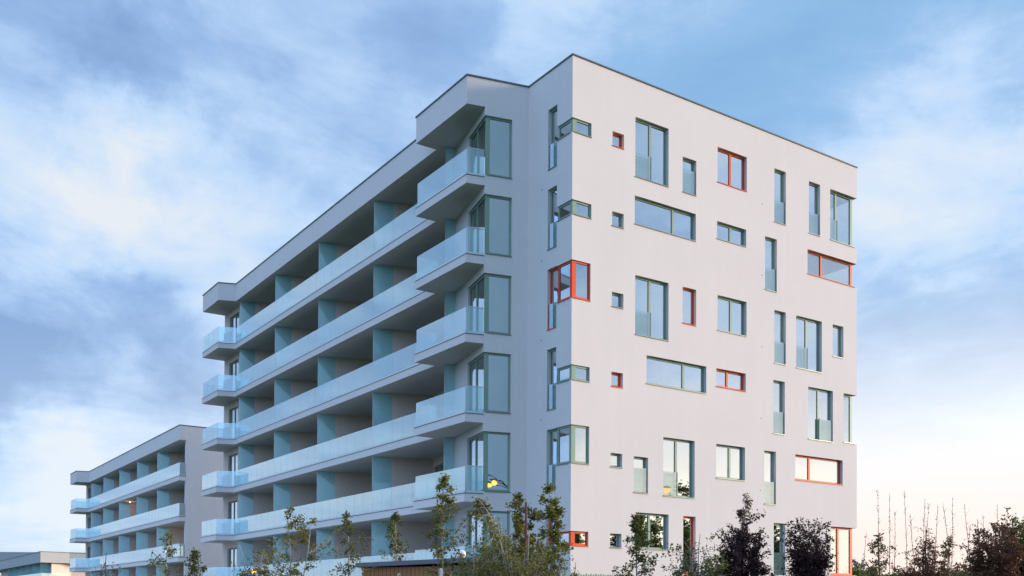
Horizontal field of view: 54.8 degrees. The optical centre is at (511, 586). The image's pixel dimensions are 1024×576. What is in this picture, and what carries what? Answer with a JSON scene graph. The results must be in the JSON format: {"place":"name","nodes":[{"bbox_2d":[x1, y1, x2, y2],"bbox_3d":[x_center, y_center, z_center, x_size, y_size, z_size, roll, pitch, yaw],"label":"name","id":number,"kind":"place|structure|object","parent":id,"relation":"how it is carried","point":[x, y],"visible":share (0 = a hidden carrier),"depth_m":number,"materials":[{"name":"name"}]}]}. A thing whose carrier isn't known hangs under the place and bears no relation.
{"place":"outdoors","nodes":[
{"label":"outdoors","id":0,"kind":"place"},
{"bbox_2d":[222,523,230,533],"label":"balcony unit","id":1,"kind":"structure","parent":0,"point":[226,527],"depth_m":63.92,"materials":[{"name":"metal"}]},
{"bbox_2d":[222,475,230,485],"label":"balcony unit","id":2,"kind":"structure","parent":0,"point":[226,479],"depth_m":63.96,"materials":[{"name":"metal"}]},
{"bbox_2d":[223,427,231,437],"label":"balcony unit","id":3,"kind":"structure","parent":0,"point":[227,431],"depth_m":64.02,"materials":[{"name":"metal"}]},
{"bbox_2d":[223,379,231,389],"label":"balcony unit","id":4,"kind":"structure","parent":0,"point":[227,384],"depth_m":64.05,"materials":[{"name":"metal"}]},
{"bbox_2d":[224,331,232,341],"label":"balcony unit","id":5,"kind":"structure","parent":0,"point":[228,336],"depth_m":64.12,"materials":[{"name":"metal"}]},
{"bbox_2d":[385,492,419,508],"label":"balcony railing","id":6,"kind":"object","parent":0,"point":[404,499],"visible":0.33,"depth_m":45.73,"materials":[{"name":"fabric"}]},
{"bbox_2d":[0,0,1023,575],"label":"sky","id":7,"kind":"structure","parent":0,"point":[154,154],"materials":[{"name":"blue"}]},
{"bbox_3d":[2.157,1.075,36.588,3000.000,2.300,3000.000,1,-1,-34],"label":"ground","id":8,"kind":"structure","parent":0,"visible":0},
{"bbox_2d":[0,551,84,575],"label":"apartment building","id":9,"kind":"structure","parent":8,"relation":"on","point":[43,563],"depth_m":144.28,"materials":[{"name":"grey paint"}]},
{"bbox_2d":[91,553,120,575],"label":"birch tree","id":10,"kind":"object","parent":8,"relation":"on","point":[105,570],"visible":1,"depth_m":29.89,"materials":[{"name":"green plant"}]},
{"bbox_2d":[69,424,222,575],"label":"apartment building","id":11,"kind":"structure","parent":8,"relation":"on","point":[156,481],"depth_m":83.41,"materials":[{"name":"paint"}]},
{"bbox_2d":[146,529,181,575],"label":"birch tree","id":12,"kind":"object","parent":8,"relation":"on","point":[169,554],"visible":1,"depth_m":28.01,"materials":[{"name":"green plant"}]},
{"bbox_2d":[184,547,207,575],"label":"birch tree","id":13,"kind":"object","parent":8,"relation":"on","point":[193,568],"visible":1,"depth_m":27.98,"materials":[{"name":"green plant"}]},
{"bbox_2d":[229,545,301,575],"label":"birch tree","id":14,"kind":"object","parent":8,"relation":"on","point":[264,571],"visible":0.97,"depth_m":25.90,"materials":[{"name":"green plant"}]},
{"bbox_2d":[265,507,337,575],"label":"birch tree","id":15,"kind":"object","parent":8,"relation":"on","point":[294,572],"visible":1,"depth_m":25.15,"materials":[{"name":"green plant"}]},
{"bbox_2d":[326,510,375,575],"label":"birch tree","id":16,"kind":"object","parent":8,"relation":"on","point":[350,546],"visible":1,"depth_m":24.96,"materials":[{"name":"green plant"}]},
{"bbox_2d":[378,511,409,560],"bbox_3d":[-3.464,-0.605,29.116,0.857,3.259,1.642,0,-1,-1],"label":"birch tree","id":17,"kind":"object","parent":8,"relation":"on","point":[396,519],"visible":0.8,"depth_m":28.96,"materials":[{"name":"green plant"}]},
{"bbox_2d":[355,557,490,575],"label":"garden shed","id":18,"kind":"structure","parent":8,"relation":"on","point":[405,568],"depth_m":26.88,"materials":[{"name":"brown wood"}]},
{"bbox_2d":[421,473,467,575],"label":"birch tree","id":19,"kind":"object","parent":8,"relation":"on","point":[444,483],"visible":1,"depth_m":22.48,"materials":[{"name":"green plant"}]},
{"bbox_2d":[445,541,503,575],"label":"birch tree","id":20,"kind":"object","parent":8,"relation":"on","point":[466,571],"visible":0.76,"depth_m":23.66,"materials":[{"name":"green plant"}]},
{"bbox_2d":[452,496,522,575],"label":"birch tree","id":21,"kind":"object","parent":8,"relation":"on","point":[480,505],"visible":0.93,"depth_m":22.83,"materials":[{"name":"green plant"}]},
{"bbox_2d":[463,515,530,575],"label":"birch tree","id":22,"kind":"object","parent":8,"relation":"on","point":[491,555],"visible":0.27,"depth_m":24.56,"materials":[{"name":"green plant"}]},
{"bbox_2d":[475,533,573,575],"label":"birch tree","id":23,"kind":"object","parent":8,"relation":"on","point":[512,565],"visible":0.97,"depth_m":22.84,"materials":[{"name":"green plant"}]},
{"bbox_2d":[525,502,526,575],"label":"tree stake","id":24,"kind":"object","parent":8,"relation":"on","point":[526,531],"visible":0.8,"depth_m":23.59,"materials":[{"name":"brown wood"}]},
{"bbox_2d":[200,53,857,575],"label":"apartment building","id":25,"kind":"structure","parent":8,"relation":"on","point":[608,301],"depth_m":41.50,"materials":[{"name":"paint"}]},
{"bbox_2d":[229,548,236,575],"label":"window","id":26,"kind":"structure","parent":25,"relation":"in","point":[232,552],"depth_m":65.55,"materials":[{"name":"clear glass"}]},
{"bbox_2d":[229,501,236,533],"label":"window","id":27,"kind":"structure","parent":25,"relation":"in","point":[232,505],"depth_m":65.65,"materials":[{"name":"clear glass"}]},
{"bbox_2d":[230,454,237,485],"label":"window","id":28,"kind":"structure","parent":25,"relation":"in","point":[233,459],"depth_m":65.63,"materials":[{"name":"clear glass"}]},
{"bbox_2d":[230,407,237,437],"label":"window","id":29,"kind":"structure","parent":25,"relation":"in","point":[234,412],"depth_m":65.74,"materials":[{"name":"clear glass"}]},
{"bbox_2d":[231,360,238,389],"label":"window","id":30,"kind":"structure","parent":25,"relation":"in","point":[234,366],"depth_m":65.73,"materials":[{"name":"clear glass"}]},
{"bbox_2d":[231,313,238,341],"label":"window","id":31,"kind":"structure","parent":25,"relation":"in","point":[235,320],"depth_m":65.84,"materials":[{"name":"clear glass"}]},
{"bbox_2d":[435,463,443,494],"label":"window","id":32,"kind":"structure","parent":25,"relation":"in","point":[440,468],"depth_m":47.61,"materials":[{"name":"clear glass"}]},
{"bbox_2d":[436,398,443,418],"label":"window","id":33,"kind":"structure","parent":25,"relation":"in","point":[440,405],"depth_m":47.55,"materials":[{"name":"clear glass"}]},
{"bbox_2d":[468,513,482,556],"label":"window","id":34,"kind":"structure","parent":25,"relation":"in","point":[477,531],"depth_m":39.64,"materials":[{"name":"clear glass"}]},
{"bbox_2d":[469,432,482,490],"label":"window","id":35,"kind":"structure","parent":25,"relation":"in","point":[476,442],"depth_m":39.48,"materials":[{"name":"clear glass"}]},
{"bbox_2d":[469,353,483,411],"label":"window","id":36,"kind":"structure","parent":25,"relation":"in","point":[476,367],"depth_m":39.51,"materials":[{"name":"clear glass"}]},
{"bbox_2d":[470,275,483,331],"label":"window","id":37,"kind":"structure","parent":25,"relation":"in","point":[477,290],"depth_m":39.56,"materials":[{"name":"clear glass"}]},
{"bbox_2d":[470,196,484,252],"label":"window","id":38,"kind":"structure","parent":25,"relation":"in","point":[477,216],"depth_m":39.60,"materials":[{"name":"clear glass"}]},
{"bbox_2d":[471,119,484,174],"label":"window","id":39,"kind":"structure","parent":25,"relation":"in","point":[478,139],"depth_m":39.66,"materials":[{"name":"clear glass"}]},
{"bbox_2d":[483,511,508,558],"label":"window","id":40,"kind":"structure","parent":25,"relation":"in","point":[504,516],"depth_m":38.73,"materials":[{"name":"clear glass"}]},
{"bbox_2d":[483,431,510,492],"bbox_3d":[-0.586,-4.865,38.673,1.078,2.358,0.180,1,-1,-20],"label":"window","id":41,"kind":"structure","parent":25,"relation":"in","point":[496,445],"depth_m":38.71,"materials":[{"name":"clear glass"}]},
{"bbox_2d":[484,352,510,413],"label":"window","id":42,"kind":"structure","parent":25,"relation":"in","point":[496,366],"depth_m":38.76,"materials":[{"name":"clear glass"}]},
{"bbox_2d":[484,273,510,335],"bbox_3d":[-0.551,-11.064,38.772,1.078,2.358,0.180,1,-1,-20],"label":"window","id":43,"kind":"structure","parent":25,"relation":"in","point":[497,288],"depth_m":38.81,"materials":[{"name":"clear glass"}]},
{"bbox_2d":[485,195,511,256],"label":"window","id":44,"kind":"structure","parent":25,"relation":"in","point":[497,209],"depth_m":38.87,"materials":[{"name":"clear glass"}]},
{"bbox_2d":[485,116,511,178],"bbox_3d":[-0.517,-17.264,38.871,1.078,2.358,0.180,1,-1,-20],"label":"window","id":45,"kind":"structure","parent":25,"relation":"in","point":[498,132],"depth_m":38.91,"materials":[{"name":"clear glass"}]},
{"bbox_2d":[546,349,557,410],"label":"window","id":46,"kind":"structure","parent":25,"relation":"in","point":[553,371],"depth_m":37.95,"materials":[{"name":"clear glass"}]},
{"bbox_2d":[547,188,557,250],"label":"window","id":47,"kind":"structure","parent":25,"relation":"in","point":[552,228],"depth_m":38.06,"materials":[{"name":"clear glass"}]},
{"bbox_2d":[547,429,557,490],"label":"window","id":48,"kind":"structure","parent":25,"relation":"in","point":[553,434],"depth_m":37.88,"materials":[{"name":"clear glass"}]},
{"bbox_2d":[547,108,558,170],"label":"window","id":49,"kind":"structure","parent":25,"relation":"in","point":[554,129],"depth_m":38.10,"materials":[{"name":"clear glass"}]},
{"bbox_2d":[547,267,558,330],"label":"window","id":50,"kind":"structure","parent":25,"relation":"in","point":[553,273],"depth_m":38.00,"materials":[{"name":"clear glass"}]},
{"bbox_2d":[556,365,569,383],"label":"window","id":51,"kind":"structure","parent":25,"relation":"in","point":[563,373],"depth_m":37.21,"materials":[{"name":"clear glass"}]},
{"bbox_2d":[556,425,569,465],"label":"window","id":52,"kind":"structure","parent":25,"relation":"in","point":[563,432],"depth_m":37.16,"materials":[{"name":"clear glass"}]},
{"bbox_2d":[557,201,570,221],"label":"window","id":53,"kind":"structure","parent":25,"relation":"in","point":[564,210],"depth_m":37.32,"materials":[{"name":"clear glass"}]},
{"bbox_2d":[557,261,570,302],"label":"window","id":54,"kind":"structure","parent":25,"relation":"in","point":[564,270],"depth_m":37.29,"materials":[{"name":"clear glass"}]},
{"bbox_2d":[558,531,569,545],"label":"window","id":55,"kind":"structure","parent":25,"relation":"in","point":[566,535],"depth_m":36.97,"materials":[{"name":"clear glass"}]},
{"bbox_2d":[557,119,571,140],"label":"window","id":56,"kind":"structure","parent":25,"relation":"in","point":[566,128],"depth_m":37.36,"materials":[{"name":"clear glass"}]},
{"bbox_2d":[570,531,588,546],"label":"window","id":57,"kind":"structure","parent":25,"relation":"in","point":[577,538],"depth_m":36.93,"materials":[{"name":"clear glass"}]},
{"bbox_2d":[570,365,589,382],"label":"window","id":58,"kind":"structure","parent":25,"relation":"in","point":[578,373],"depth_m":37.03,"materials":[{"name":"clear glass"}]},
{"bbox_2d":[570,425,589,464],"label":"window","id":59,"kind":"structure","parent":25,"relation":"in","point":[578,434],"depth_m":37.00,"materials":[{"name":"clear glass"}]},
{"bbox_2d":[571,260,590,301],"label":"window","id":60,"kind":"structure","parent":25,"relation":"in","point":[580,271],"depth_m":37.11,"materials":[{"name":"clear glass"}]},
{"bbox_2d":[571,200,591,218],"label":"window","id":61,"kind":"structure","parent":25,"relation":"in","point":[581,209],"depth_m":37.15,"materials":[{"name":"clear glass"}]},
{"bbox_2d":[572,118,591,137],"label":"window","id":62,"kind":"structure","parent":25,"relation":"in","point":[580,127],"depth_m":37.19,"materials":[{"name":"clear glass"}]},
{"bbox_2d":[611,454,620,467],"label":"window","id":63,"kind":"structure","parent":25,"relation":"in","point":[615,458],"depth_m":38.07,"materials":[{"name":"clear glass"}]},
{"bbox_2d":[610,534,621,548],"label":"window","id":64,"kind":"structure","parent":25,"relation":"in","point":[614,538],"depth_m":38.01,"materials":[{"name":"clear glass"}]},
{"bbox_2d":[611,373,622,387],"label":"window","id":65,"kind":"structure","parent":25,"relation":"in","point":[615,378],"depth_m":38.14,"materials":[{"name":"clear glass"}]},
{"bbox_2d":[612,133,623,149],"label":"window","id":66,"kind":"structure","parent":25,"relation":"in","point":[617,139],"depth_m":38.29,"materials":[{"name":"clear glass"}]},
{"bbox_2d":[612,213,623,228],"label":"window","id":67,"kind":"structure","parent":25,"relation":"in","point":[616,219],"depth_m":38.22,"materials":[{"name":"clear glass"}]},
{"bbox_2d":[612,293,623,308],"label":"window","id":68,"kind":"structure","parent":25,"relation":"in","point":[616,299],"depth_m":38.18,"materials":[{"name":"clear glass"}]},
{"bbox_2d":[634,457,647,493],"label":"window","id":69,"kind":"structure","parent":25,"relation":"in","point":[640,470],"depth_m":38.79,"materials":[{"name":"clear glass"}]},
{"bbox_2d":[635,119,668,187],"bbox_3d":[5.506,-17.190,39.182,1.756,2.368,0.230,1,-1,-34],"label":"window","id":70,"kind":"structure","parent":25,"relation":"in","point":[650,140],"depth_m":39.21,"materials":[{"name":"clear glass"}]},
{"bbox_2d":[635,276,668,341],"bbox_3d":[5.488,-10.981,39.095,1.756,2.348,0.230,1,-1,-34],"label":"window","id":71,"kind":"structure","parent":25,"relation":"in","point":[650,296],"depth_m":39.12,"materials":[{"name":"clear glass"}]},
{"bbox_2d":[636,513,667,550],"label":"window","id":72,"kind":"structure","parent":25,"relation":"in","point":[654,523],"depth_m":39.19,"materials":[{"name":"clear glass"}]},
{"bbox_2d":[635,197,695,241],"bbox_3d":[6.113,-14.695,39.563,3.296,1.138,0.230,1,-1,-34],"label":"window","id":73,"kind":"structure","parent":25,"relation":"in","point":[654,216],"depth_m":39.63,"materials":[{"name":"clear glass"}]},
{"bbox_2d":[646,356,706,393],"bbox_3d":[6.601,-8.508,39.818,3.276,1.138,0.230,1,-1,-34],"label":"window","id":74,"kind":"structure","parent":25,"relation":"in","point":[660,372],"depth_m":39.88,"materials":[{"name":"clear glass"}]},
{"bbox_2d":[663,438,694,498],"bbox_3d":[6.683,-4.756,39.829,1.726,2.358,0.230,1,-1,-34],"label":"window","id":75,"kind":"structure","parent":25,"relation":"in","point":[677,454],"depth_m":39.86,"materials":[{"name":"clear glass"}]},
{"bbox_2d":[683,516,694,573],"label":"window","id":76,"kind":"structure","parent":25,"relation":"in","point":[687,521],"depth_m":40.21,"materials":[{"name":"clear glass"}]},
{"bbox_2d":[683,159,695,195],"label":"window","id":77,"kind":"structure","parent":25,"relation":"in","point":[689,176],"depth_m":40.44,"materials":[{"name":"blue glass"}]},
{"bbox_2d":[683,288,696,325],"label":"window","id":78,"kind":"structure","parent":25,"relation":"in","point":[688,295],"depth_m":40.35,"materials":[{"name":"blue glass"}]},
{"bbox_2d":[716,445,743,480],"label":"window","id":79,"kind":"structure","parent":25,"relation":"in","point":[729,460],"depth_m":41.55,"materials":[{"name":"clear glass"}]},
{"bbox_2d":[716,369,745,391],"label":"window","id":80,"kind":"structure","parent":25,"relation":"in","point":[724,379],"depth_m":41.63,"materials":[{"name":"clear glass"}]},
{"bbox_2d":[717,223,745,246],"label":"window","id":81,"kind":"structure","parent":25,"relation":"in","point":[726,233],"depth_m":41.72,"materials":[{"name":"blue glass"}]},
{"bbox_2d":[717,149,746,191],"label":"window","id":82,"kind":"structure","parent":25,"relation":"in","point":[730,166],"depth_m":41.78,"materials":[{"name":"blue glass"}]},
{"bbox_2d":[718,296,746,336],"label":"window","id":83,"kind":"structure","parent":25,"relation":"in","point":[730,312],"depth_m":41.69,"materials":[{"name":"blue glass"}]},
{"bbox_2d":[764,451,774,504],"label":"window","id":84,"kind":"structure","parent":25,"relation":"in","point":[769,484],"depth_m":42.98,"materials":[{"name":"clear glass"}]},
{"bbox_2d":[765,238,776,292],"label":"window","id":85,"kind":"structure","parent":25,"relation":"in","point":[769,244],"depth_m":43.14,"materials":[{"name":"blue glass"}]},
{"bbox_2d":[773,381,784,434],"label":"window","id":86,"kind":"structure","parent":25,"relation":"in","point":[777,386],"depth_m":43.33,"materials":[{"name":"blue glass"}]},
{"bbox_2d":[774,523,784,575],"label":"window","id":87,"kind":"structure","parent":25,"relation":"in","point":[779,561],"depth_m":43.27,"materials":[{"name":"clear glass"}]},
{"bbox_2d":[774,170,785,225],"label":"window","id":88,"kind":"structure","parent":25,"relation":"in","point":[778,176],"depth_m":43.51,"materials":[{"name":"blue glass"}]},
{"bbox_2d":[774,311,785,365],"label":"window","id":89,"kind":"structure","parent":25,"relation":"in","point":[778,317],"depth_m":43.41,"materials":[{"name":"blue glass"}]},
{"bbox_2d":[796,317,821,372],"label":"window","id":90,"kind":"structure","parent":25,"relation":"in","point":[807,331],"depth_m":44.41,"materials":[{"name":"blue glass"}]},
{"bbox_2d":[809,183,820,236],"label":"window","id":91,"kind":"structure","parent":25,"relation":"in","point":[813,189],"depth_m":44.82,"materials":[{"name":"blue glass"}]},
{"bbox_2d":[795,455,840,484],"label":"window","id":92,"kind":"structure","parent":25,"relation":"in","point":[809,469],"depth_m":44.76,"materials":[{"name":"clear glass"}]},
{"bbox_2d":[808,388,832,442],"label":"window","id":93,"kind":"structure","parent":25,"relation":"in","point":[819,401],"depth_m":44.83,"materials":[{"name":"blue glass"}]},
{"bbox_2d":[808,251,854,287],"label":"window","id":94,"kind":"structure","parent":25,"relation":"in","point":[820,256],"depth_m":45.35,"materials":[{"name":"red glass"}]},
{"bbox_2d":[833,326,843,358],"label":"window","id":95,"kind":"structure","parent":25,"relation":"in","point":[836,330],"depth_m":45.64,"materials":[{"name":"blue glass"}]},
{"bbox_2d":[830,191,854,247],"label":"window","id":96,"kind":"structure","parent":25,"relation":"in","point":[835,194],"depth_m":45.87,"materials":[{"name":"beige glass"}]},
{"bbox_2d":[831,527,854,575],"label":"window","id":97,"kind":"structure","parent":25,"relation":"in","point":[837,528],"depth_m":45.63,"materials":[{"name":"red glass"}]},
{"bbox_2d":[844,394,854,443],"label":"window","id":98,"kind":"structure","parent":25,"relation":"in","point":[850,397],"depth_m":46.13,"materials":[{"name":"beige glass"}]},
{"bbox_2d":[450,571,613,575],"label":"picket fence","id":99,"kind":"object","parent":8,"relation":"on","point":[553,572],"visible":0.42,"depth_m":26.69,"materials":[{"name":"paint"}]},
{"bbox_2d":[504,482,573,575],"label":"birch tree","id":100,"kind":"object","parent":8,"relation":"on","point":[556,512],"visible":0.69,"depth_m":24.12,"materials":[{"name":"green plant"}]},
{"bbox_2d":[612,512,658,575],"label":"birch tree","id":101,"kind":"object","parent":8,"relation":"on","point":[635,526],"visible":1,"depth_m":24.90,"materials":[{"name":"green plant"}]},
{"bbox_2d":[661,528,728,575],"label":"birch tree","id":102,"kind":"object","parent":8,"relation":"on","point":[717,566],"visible":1,"depth_m":24.82,"materials":[{"name":"green plant"}]},
{"bbox_2d":[706,509,777,575],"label":"plum tree","id":103,"kind":"object","parent":8,"relation":"on","point":[738,553],"visible":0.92,"depth_m":25.30,"materials":[{"name":"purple plant"}]},
{"bbox_2d":[735,492,753,550],"bbox_3d":[6.167,-0.752,26.458,0.715,3.576,0.723,1,-1,-34],"label":"birch tree","id":104,"kind":"object","parent":8,"relation":"on","point":[746,501],"visible":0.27,"depth_m":26.50,"materials":[{"name":"green plant"}]},
{"bbox_2d":[777,517,838,575],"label":"plum tree","id":105,"kind":"object","parent":8,"relation":"on","point":[809,561],"visible":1,"depth_m":25.82,"materials":[{"name":"purple plant"}]},
{"bbox_2d":[842,565,871,575],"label":"tree","id":106,"kind":"object","parent":8,"relation":"on","point":[856,571],"visible":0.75,"depth_m":79.37,"materials":[{"name":"green plant"}]},
{"bbox_2d":[847,559,867,573],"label":"tree","id":107,"kind":"object","parent":8,"relation":"on","point":[855,564],"visible":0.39,"depth_m":117.82,"materials":[{"name":"green plant"}]},
{"bbox_2d":[862,532,896,575],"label":"young tree","id":108,"kind":"object","parent":8,"relation":"on","point":[880,551],"visible":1,"depth_m":26.97,"materials":[{"name":"green plant"}]},
{"bbox_2d":[888,525,965,575],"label":"plum tree","id":109,"kind":"object","parent":8,"relation":"on","point":[928,570],"visible":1,"depth_m":25.91,"materials":[{"name":"green plant"}]},
{"bbox_2d":[938,535,969,575],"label":"young tree","id":110,"kind":"object","parent":8,"relation":"on","point":[948,552],"visible":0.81,"depth_m":26.97,"materials":[{"name":"green plant"}]},
{"bbox_2d":[953,520,1023,575],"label":"plum tree","id":111,"kind":"object","parent":8,"relation":"on","point":[1001,559],"visible":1,"depth_m":22.82,"materials":[{"name":"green plant"}]},
{"bbox_2d":[993,507,1023,575],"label":"garden tree","id":112,"kind":"object","parent":8,"relation":"on","point":[1020,534],"visible":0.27,"depth_m":23.37,"materials":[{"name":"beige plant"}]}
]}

